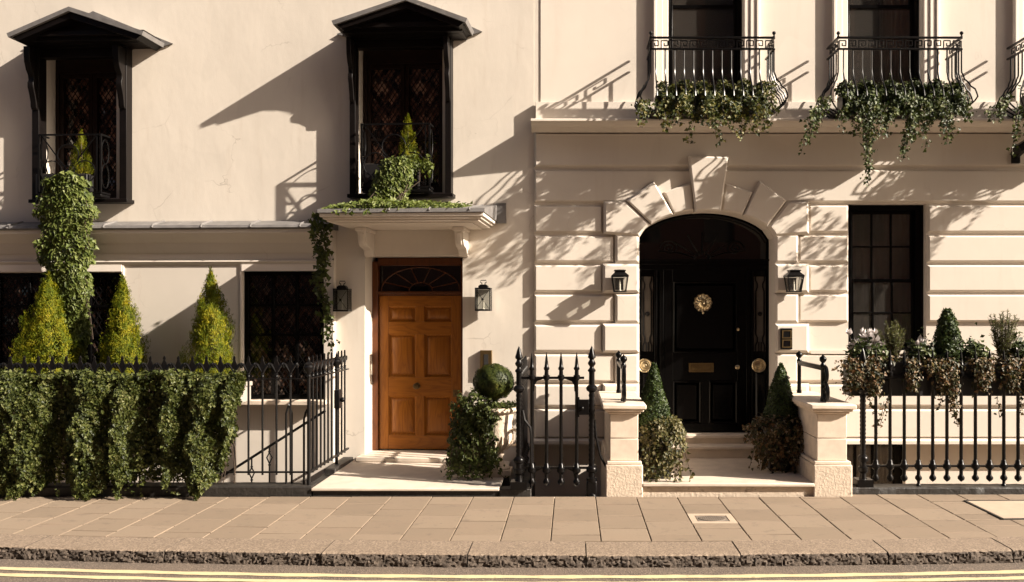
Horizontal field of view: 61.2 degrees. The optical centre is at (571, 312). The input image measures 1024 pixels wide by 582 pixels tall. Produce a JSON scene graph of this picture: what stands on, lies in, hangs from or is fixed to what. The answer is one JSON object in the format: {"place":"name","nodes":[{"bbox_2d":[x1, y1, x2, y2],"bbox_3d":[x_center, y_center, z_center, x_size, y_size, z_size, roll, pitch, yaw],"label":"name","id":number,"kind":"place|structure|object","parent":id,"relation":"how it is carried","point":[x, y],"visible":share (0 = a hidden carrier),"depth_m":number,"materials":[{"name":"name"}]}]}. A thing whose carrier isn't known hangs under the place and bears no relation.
{"place":"outdoors","nodes":[
{"label":"outdoors","id":0,"kind":"place"},
{"bbox_2d":[0,494,1023,542],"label":"pavement","id":1,"kind":"structure","parent":0,"point":[878,516],"depth_m":8.08,"materials":[{"name":"stone"}]},
{"bbox_2d":[500,346,605,498],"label":"area gate","id":2,"kind":"structure","parent":1,"relation":"on","point":[518,487],"depth_m":9.09,"materials":[{"name":"black metal"}]},
{"bbox_2d":[687,514,737,524],"bbox_3d":[1.313,1.942,8.076,0.416,0.036,0.380,0,0,0],"label":"drain cover","id":3,"kind":"object","parent":1,"relation":"on","point":[711,519],"visible":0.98,"depth_m":8.04,"materials":[{"name":"concrete"}]},
{"bbox_2d":[963,500,1023,519],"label":"access cover","id":4,"kind":"object","parent":1,"relation":"on","point":[1006,509],"visible":0.93,"depth_m":8.51,"materials":[{"name":"concrete"}]},
{"bbox_2d":[0,559,1023,581],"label":"road","id":5,"kind":"structure","parent":0,"point":[467,570],"depth_m":6.76,"materials":[{"name":"grey asphalt"}]},
{"bbox_2d":[0,534,1023,567],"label":"kerb","id":6,"kind":"structure","parent":5,"relation":"on","point":[449,554],"depth_m":7.00,"materials":[{"name":"stone"}]},
{"bbox_2d":[0,567,1023,578],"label":"yellow line","id":7,"kind":"object","parent":5,"relation":"on","point":[522,576],"visible":1,"depth_m":6.67,"materials":[{"name":"paint"}]},
{"bbox_2d":[0,573,1023,581],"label":"yellow line","id":8,"kind":"object","parent":5,"relation":"on","point":[310,580],"visible":1,"depth_m":6.55,"materials":[{"name":"paint"}]},
{"bbox_2d":[468,495,650,554],"bbox_3d":[0.250,1.952,8.182,24.500,0.001,2.470,0,0,0],"label":"pavement bed","id":9,"kind":"object","parent":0,"point":[552,524],"visible":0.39,"depth_m":7.98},
{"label":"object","id":10,"kind":"structure","parent":0,"visible":0},
{"bbox_2d":[0,350,352,496],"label":"fleur railing","id":11,"kind":"object","parent":10,"relation":"on","point":[254,489],"visible":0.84,"depth_m":9.16,"materials":[{"name":"black metal"}]},
{"bbox_2d":[12,377,212,405],"bbox_3d":[-5.011,0.850,9.262,2.678,0.300,0.150,0,0,0],"label":"railing trough","id":12,"kind":"object","parent":11,"relation":"attached to","point":[110,387],"visible":0.05,"depth_m":9.19,"materials":[{"name":"black metal"}]},
{"bbox_2d":[0,366,246,501],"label":"ivy hedge","id":13,"kind":"object","parent":11,"relation":"hanging from","point":[96,452],"visible":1,"depth_m":8.95,"materials":[{"name":"green plant"}]},
{"bbox_2d":[0,0,540,481],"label":"townhouse","id":14,"kind":"structure","parent":10,"relation":"on","point":[232,128],"depth_m":10.87,"materials":[{"name":"beige paint"}]},
{"bbox_2d":[0,273,121,373],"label":"window","id":15,"kind":"structure","parent":14,"relation":"in","point":[19,290],"depth_m":11.02,"materials":[{"name":"black glass"}]},
{"bbox_2d":[32,170,100,371],"bbox_3d":[-6.235,-0.494,10.684,0.919,2.512,0.376,0,0,3],"label":"hanging ivy","id":16,"kind":"object","parent":14,"relation":"hanging from","point":[75,283],"visible":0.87,"depth_m":10.61,"materials":[{"name":"green plant"}]},
{"bbox_2d":[37,133,109,198],"bbox_3d":[-6.225,-1.825,10.780,0.814,0.784,0.212,0,0,3],"label":"balcony railing","id":17,"kind":"object","parent":14,"relation":"attached to","point":[39,159],"depth_m":10.70,"materials":[{"name":"black metal"}]},
{"bbox_2d":[36,173,93,194],"bbox_3d":[-6.347,-1.603,10.795,0.660,0.259,0.140,0,0,3],"label":"window box","id":18,"kind":"object","parent":17,"relation":"on","point":[88,177],"visible":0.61,"depth_m":10.74,"materials":[{"name":"metal"}]},
{"bbox_2d":[69,128,92,173],"bbox_3d":[-6.137,-2.006,10.785,0.283,0.615,0.275,0,0,3],"label":"golden cypress","id":19,"kind":"object","parent":18,"relation":"in","point":[81,141],"visible":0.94,"depth_m":10.78,"materials":[{"name":"green plant"}]},
{"bbox_2d":[241,381,251,402],"bbox_3d":[-5.864,0.960,10.529,3.873,0.248,0.340,0,0,3],"label":"window trough","id":20,"kind":"object","parent":14,"relation":"on","point":[244,397],"depth_m":10.44,"materials":[{"name":"stone"}]},
{"bbox_2d":[8,269,81,374],"bbox_3d":[-6.417,0.174,10.537,0.796,1.426,0.787,0,0,3],"label":"golden cypress","id":21,"kind":"object","parent":20,"relation":"in","point":[47,326],"visible":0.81,"depth_m":10.44,"materials":[{"name":"green plant"}]},
{"bbox_2d":[95,273,150,376],"bbox_3d":[-5.477,0.202,10.552,0.607,1.364,0.657,0,0,3],"label":"golden cypress","id":22,"kind":"object","parent":20,"relation":"in","point":[123,320],"visible":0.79,"depth_m":10.43,"materials":[{"name":"green plant"}]},
{"bbox_2d":[179,267,238,374],"bbox_3d":[-4.357,0.157,10.444,0.734,1.462,0.669,0,0,26],"label":"golden cypress","id":23,"kind":"object","parent":20,"relation":"in","point":[208,326],"visible":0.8,"depth_m":10.35,"materials":[{"name":"green plant"}]},
{"bbox_2d":[244,271,323,398],"bbox_3d":[-3.603,0.284,10.841,1.024,1.599,0.060,0,0,3],"label":"window","id":24,"kind":"structure","parent":14,"relation":"in","point":[297,314],"depth_m":10.85,"materials":[{"name":"black glass"}]},
{"bbox_2d":[307,211,339,353],"bbox_3d":[-2.977,-0.319,10.192,0.350,1.747,0.606,0,0,3],"label":"ivy strand","id":25,"kind":"object","parent":14,"relation":"hanging from","point":[320,272],"visible":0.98,"depth_m":10.28,"materials":[{"name":"green plant"}]},
{"bbox_2d":[333,281,351,310],"bbox_3d":[-2.851,-0.204,10.738,0.192,0.382,0.206,0,0,3],"label":"wall lantern","id":26,"kind":"object","parent":14,"relation":"attached to","point":[342,297],"depth_m":10.74,"materials":[{"name":"black metal"}]},
{"bbox_2d":[321,151,472,215],"bbox_3d":[-2.029,-1.524,10.163,1.659,0.867,0.879,0,0,3],"label":"canopy ivy","id":27,"kind":"object","parent":14,"relation":"attached to","point":[391,183],"visible":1,"depth_m":10.27,"materials":[{"name":"green plant"}]},
{"bbox_2d":[361,123,433,193],"bbox_3d":[-2.139,-1.884,10.566,0.856,0.838,0.212,0,0,3],"label":"balcony railing","id":28,"kind":"object","parent":14,"relation":"attached to","point":[427,189],"depth_m":10.49,"materials":[{"name":"black metal"}]},
{"bbox_2d":[364,163,419,188],"bbox_3d":[-2.205,-1.667,10.578,0.660,0.314,0.140,0,0,3],"label":"window box","id":29,"kind":"object","parent":28,"relation":"on","point":[371,168],"visible":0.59,"depth_m":10.52,"materials":[{"name":"metal"}]},
{"bbox_2d":[398,112,418,160],"bbox_3d":[-1.994,-2.125,10.586,0.282,0.675,0.331,0,0,-42],"label":"golden cypress","id":30,"kind":"object","parent":29,"relation":"in","point":[408,137],"visible":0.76,"depth_m":10.56,"materials":[{"name":"green plant"}]},
{"bbox_2d":[379,296,460,448],"bbox_3d":[-1.965,0.775,11.138,1.071,1.986,0.139,0,0,3],"label":"front door","id":31,"kind":"structure","parent":14,"relation":"in","point":[420,336],"depth_m":11.17,"materials":[{"name":"brown wood"}]},
{"bbox_2d":[475,280,491,310],"bbox_3d":[-1.087,-0.211,10.645,0.192,0.383,0.206,0,0,3],"label":"wall lantern","id":32,"kind":"object","parent":14,"relation":"attached to","point":[483,300],"depth_m":10.66,"materials":[{"name":"black metal"}]},
{"bbox_2d":[480,350,491,367],"bbox_3d":[-1.065,0.626,10.723,0.146,0.315,0.046,0,0,3],"label":"entry plate","id":33,"kind":"object","parent":14,"relation":"attached to","point":[485,357],"visible":0.56,"depth_m":10.70,"materials":[{"name":"gold metal"}]},
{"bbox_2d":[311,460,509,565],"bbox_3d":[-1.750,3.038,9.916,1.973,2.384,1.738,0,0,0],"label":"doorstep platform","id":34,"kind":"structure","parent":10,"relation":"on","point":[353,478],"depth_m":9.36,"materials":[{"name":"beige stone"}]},
{"bbox_2d":[483,406,515,476],"bbox_3d":[-0.839,1.459,9.807,0.522,0.773,0.478,0,0,0],"label":"stone urn","id":35,"kind":"object","parent":34,"relation":"on","point":[504,430],"visible":0.46,"depth_m":9.66,"materials":[{"name":"beige stone"}]},
{"bbox_2d":[440,387,515,479],"bbox_3d":[-0.987,1.342,9.633,0.950,1.011,0.616,0,0,-36],"label":"bush","id":36,"kind":"object","parent":35,"relation":"in","point":[475,453],"visible":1,"depth_m":9.49,"materials":[{"name":"green plant"}]},
{"bbox_2d":[472,363,513,402],"bbox_3d":[-0.894,0.798,9.808,0.482,0.452,0.482,0,0,0],"label":"box ball","id":37,"kind":"object","parent":35,"relation":"in","point":[494,381],"visible":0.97,"depth_m":9.65,"materials":[{"name":"green plant"}]},
{"bbox_2d":[521,356,534,496],"bbox_3d":[-0.538,2.375,9.967,0.160,3.710,1.600,0,0,0],"label":"side railing","id":38,"kind":"object","parent":10,"relation":"on","point":[525,443],"visible":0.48,"depth_m":10.03,"materials":[{"name":"black metal"}]},
{"bbox_2d":[598,391,645,496],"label":"stone pier","id":39,"kind":"structure","parent":10,"relation":"on","point":[622,472],"depth_m":9.09,"materials":[{"name":"beige stone"}]},
{"bbox_2d":[615,350,626,401],"bbox_3d":[0.562,0.711,9.777,0.080,0.515,1.220,0,0,0],"label":"handrail","id":40,"kind":"object","parent":39,"relation":"on","point":[621,360],"visible":1,"depth_m":9.36,"materials":[{"name":"black metal"}]},
{"bbox_2d":[643,432,814,497],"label":"entrance steps","id":41,"kind":"structure","parent":10,"relation":"on","point":[718,463],"depth_m":9.43,"materials":[{"name":"stone"}]},
{"bbox_2d":[638,430,670,478],"bbox_3d":[0.897,1.542,9.447,0.340,0.500,0.340,0,0,0],"label":"door planter","id":42,"kind":"object","parent":41,"relation":"on","point":[640,453],"visible":0.14,"depth_m":9.28,"materials":[{"name":"soil"}]},
{"bbox_2d":[638,362,672,431],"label":"conical topiary shrub","id":43,"kind":"object","parent":42,"relation":"on","point":[654,400],"visible":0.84,"depth_m":9.35,"materials":[{"name":"green plant"}]},
{"bbox_2d":[638,415,694,481],"bbox_3d":[0.962,1.454,9.331,0.685,0.715,0.591,0,0,0],"label":"planter ivy","id":44,"kind":"object","parent":42,"relation":"in","point":[652,446],"visible":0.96,"depth_m":9.12,"materials":[{"name":"green plant"}]},
{"bbox_2d":[763,430,798,469],"bbox_3d":[2.412,1.575,9.947,0.340,0.434,0.340,0,0,0],"label":"door planter","id":45,"kind":"object","parent":41,"relation":"on","point":[788,466],"visible":0.1,"depth_m":9.78,"materials":[{"name":"soil"}]},
{"bbox_2d":[742,412,803,473],"bbox_3d":[2.368,1.462,9.819,0.844,0.706,0.614,0,0,0],"label":"planter ivy","id":46,"kind":"object","parent":45,"relation":"in","point":[765,444],"visible":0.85,"depth_m":9.62,"materials":[{"name":"green plant"}]},
{"bbox_2d":[760,362,797,431],"bbox_3d":[2.419,0.966,9.929,0.499,0.794,0.501,0,0,0],"label":"conical topiary shrub","id":47,"kind":"object","parent":45,"relation":"on","point":[779,400],"visible":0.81,"depth_m":9.85,"materials":[{"name":"green plant"}]},
{"bbox_2d":[531,0,1023,496],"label":"townhouse","id":48,"kind":"structure","parent":10,"relation":"on","point":[704,242],"depth_m":10.69,"materials":[{"name":"beige paint"}]},
{"bbox_2d":[611,269,628,291],"bbox_3d":[0.585,-0.387,10.509,0.212,0.274,0.220,0,0,0],"label":"wall lantern","id":49,"kind":"object","parent":48,"relation":"attached to","point":[619,281],"depth_m":10.44,"materials":[{"name":"black metal"}]},
{"bbox_2d":[664,270,745,431],"bbox_3d":[1.701,0.487,10.983,1.047,2.065,0.167,0,0,0],"label":"front door","id":50,"kind":"structure","parent":48,"relation":"in","point":[705,310],"depth_m":11.01,"materials":[{"name":"black paint"}]},
{"bbox_2d":[668,0,741,88],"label":"sash window","id":51,"kind":"structure","parent":48,"relation":"in","point":[685,17],"depth_m":11.56,"materials":[{"name":"black glass"}]},
{"bbox_2d":[634,31,788,118],"bbox_3d":[1.663,-2.840,10.333,1.806,0.982,0.600,0,0,0],"label":"balcony railing","id":52,"kind":"object","parent":48,"relation":"on","point":[769,48],"visible":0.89,"depth_m":10.20,"materials":[{"name":"black metal"}]},
{"bbox_2d":[654,92,760,109],"bbox_3d":[1.663,-2.512,10.377,1.320,0.229,0.220,0,0,0],"label":"window box","id":53,"kind":"object","parent":52,"relation":"on","point":[659,99],"visible":0.11,"depth_m":10.27,"materials":[{"name":"metal"}]},
{"bbox_2d":[631,74,779,147],"bbox_3d":[1.531,-2.352,10.155,1.699,0.923,0.771,0,0,0],"label":"balcony ivy","id":54,"kind":"object","parent":53,"relation":"in","point":[711,106],"visible":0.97,"depth_m":9.99,"materials":[{"name":"green plant"}]},
{"bbox_2d":[780,328,791,348],"bbox_3d":[2.638,0.322,10.604,0.144,0.259,0.034,0,0,0],"label":"door phone","id":55,"kind":"object","parent":48,"relation":"attached to","point":[785,338],"depth_m":10.59,"materials":[{"name":"black metal"}]},
{"bbox_2d":[783,269,804,291],"bbox_3d":[2.706,-0.387,10.509,0.212,0.274,0.220,0,0,0],"label":"wall lantern","id":56,"kind":"object","parent":48,"relation":"attached to","point":[791,283],"depth_m":10.47,"materials":[{"name":"black metal"}]},
{"bbox_2d":[847,444,902,483],"bbox_3d":[3.749,2.573,11.017,0.885,1.915,0.181,0,0,0],"label":"basement window","id":57,"kind":"structure","parent":48,"relation":"in","point":[853,450],"depth_m":11.08,"materials":[{"name":"black glass"}]},
{"bbox_2d":[848,0,918,85],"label":"sash window","id":58,"kind":"structure","parent":48,"relation":"in","point":[865,17],"depth_m":11.02,"materials":[{"name":"black glass"}]},
{"bbox_2d":[848,205,922,349],"bbox_3d":[3.917,-0.432,10.901,1.020,1.825,0.228,0,0,0],"label":"sash window","id":59,"kind":"structure","parent":48,"relation":"in","point":[885,242],"depth_m":10.97,"materials":[{"name":"black glass"}]},
{"bbox_2d":[815,31,978,118],"bbox_3d":[3.883,-2.840,10.333,1.806,0.982,0.600,0,0,0],"label":"balcony railing","id":60,"kind":"object","parent":48,"relation":"on","point":[958,48],"visible":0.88,"depth_m":10.20,"materials":[{"name":"black metal"}]},
{"bbox_2d":[837,96,844,109],"bbox_3d":[3.884,-2.512,10.377,1.320,0.229,0.220,0,0,0],"label":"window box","id":61,"kind":"object","parent":60,"relation":"on","point":[840,102],"visible":0.14,"depth_m":10.35,"materials":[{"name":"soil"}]},
{"bbox_2d":[798,77,976,187],"bbox_3d":[3.610,-2.122,10.149,2.090,1.410,0.803,0,0,0],"label":"balcony ivy","id":62,"kind":"object","parent":61,"relation":"on","point":[918,108],"visible":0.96,"depth_m":9.95,"materials":[{"name":"green plant"}]},
{"bbox_2d":[997,37,1023,118],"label":"balcony railing","id":63,"kind":"object","parent":48,"relation":"on","point":[1020,47],"visible":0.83,"depth_m":10.38,"materials":[{"name":"black metal"}]},
{"bbox_2d":[984,81,1023,157],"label":"balcony ivy","id":64,"kind":"object","parent":63,"relation":"hanging from","point":[1002,106],"visible":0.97,"depth_m":9.89,"materials":[{"name":"green plant"}]},
{"bbox_2d":[1011,140,1023,163],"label":"security light","id":65,"kind":"object","parent":48,"relation":"attached to","point":[1018,154],"visible":0.88,"depth_m":10.50,"materials":[{"name":"black metal"}]},
{"bbox_2d":[790,391,856,496],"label":"stone pier","id":66,"kind":"structure","parent":10,"relation":"on","point":[825,466],"depth_m":9.09,"materials":[{"name":"beige stone"}]},
{"bbox_2d":[796,351,829,401],"bbox_3d":[2.728,0.711,9.777,0.080,0.515,1.220,0,0,0],"label":"handrail","id":67,"kind":"object","parent":66,"relation":"on","point":[825,388],"visible":1,"depth_m":9.35,"materials":[{"name":"black metal"}]},
{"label":"area steps","id":68,"kind":"object","parent":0,"visible":0},
{"bbox_2d":[219,410,325,481],"bbox_3d":[-3.650,1.780,9.547,1.858,1.410,0.036,0,0,0],"label":"stair handrail","id":69,"kind":"object","parent":68,"relation":"on","point":[269,446],"visible":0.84,"depth_m":9.54,"materials":[{"name":"black metal"}]},
{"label":"area wall","id":70,"kind":"structure","parent":0,"visible":0},
{"bbox_2d":[852,348,1023,494],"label":"spear railing","id":71,"kind":"object","parent":70,"relation":"on","point":[863,484],"visible":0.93,"depth_m":9.23,"materials":[{"name":"black metal"}]},
{"bbox_2d":[843,360,1023,395],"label":"railing trough","id":72,"kind":"object","parent":71,"relation":"hanging from","point":[897,387],"visible":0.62,"depth_m":9.31,"materials":[{"name":"metal"}]},
{"bbox_2d":[843,328,888,360],"bbox_3d":[3.224,0.347,9.431,0.476,0.383,0.376,0,0,0],"label":"cyclamen","id":73,"kind":"object","parent":72,"relation":"in","point":[869,348],"visible":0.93,"depth_m":9.35,"materials":[{"name":"white plant"}]},
{"bbox_2d":[877,320,905,360],"bbox_3d":[3.496,0.296,9.464,0.337,0.461,0.282,0,0,23],"label":"rosemary","id":74,"kind":"object","parent":72,"relation":"in","point":[893,339],"visible":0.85,"depth_m":9.42,"materials":[{"name":"green plant"}]},
{"bbox_2d":[905,327,936,359],"bbox_3d":[3.814,0.362,9.430,0.338,0.422,0.378,0,0,0],"label":"cyclamen","id":75,"kind":"object","parent":72,"relation":"in","point":[920,343],"visible":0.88,"depth_m":9.36,"materials":[{"name":"white plant"}]},
{"bbox_2d":[831,351,1023,427],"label":"trough ivy","id":76,"kind":"object","parent":72,"relation":"in","point":[983,369],"visible":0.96,"depth_m":9.19,"materials":[{"name":"green plant"}]},
{"bbox_2d":[930,308,966,361],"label":"conical topiary shrub","id":77,"kind":"object","parent":72,"relation":"in","point":[947,336],"visible":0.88,"depth_m":9.35,"materials":[{"name":"green plant"}]},
{"bbox_2d":[962,322,992,360],"bbox_3d":[4.402,0.389,9.414,0.315,0.566,0.360,0,0,0],"label":"cyclamen","id":78,"kind":"object","parent":72,"relation":"in","point":[970,348],"visible":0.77,"depth_m":9.32,"materials":[{"name":"white plant"}]},
{"bbox_2d":[988,310,1020,360],"bbox_3d":[4.736,0.240,9.436,0.381,0.574,0.281,0,0,0],"label":"rosemary","id":79,"kind":"object","parent":72,"relation":"in","point":[1002,343],"visible":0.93,"depth_m":9.41,"materials":[{"name":"green plant"}]},
{"bbox_2d":[1009,331,1023,357],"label":"cyclamen","id":80,"kind":"object","parent":72,"relation":"in","point":[1018,345],"visible":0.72,"depth_m":9.43,"materials":[{"name":"white plant"}]}
]}

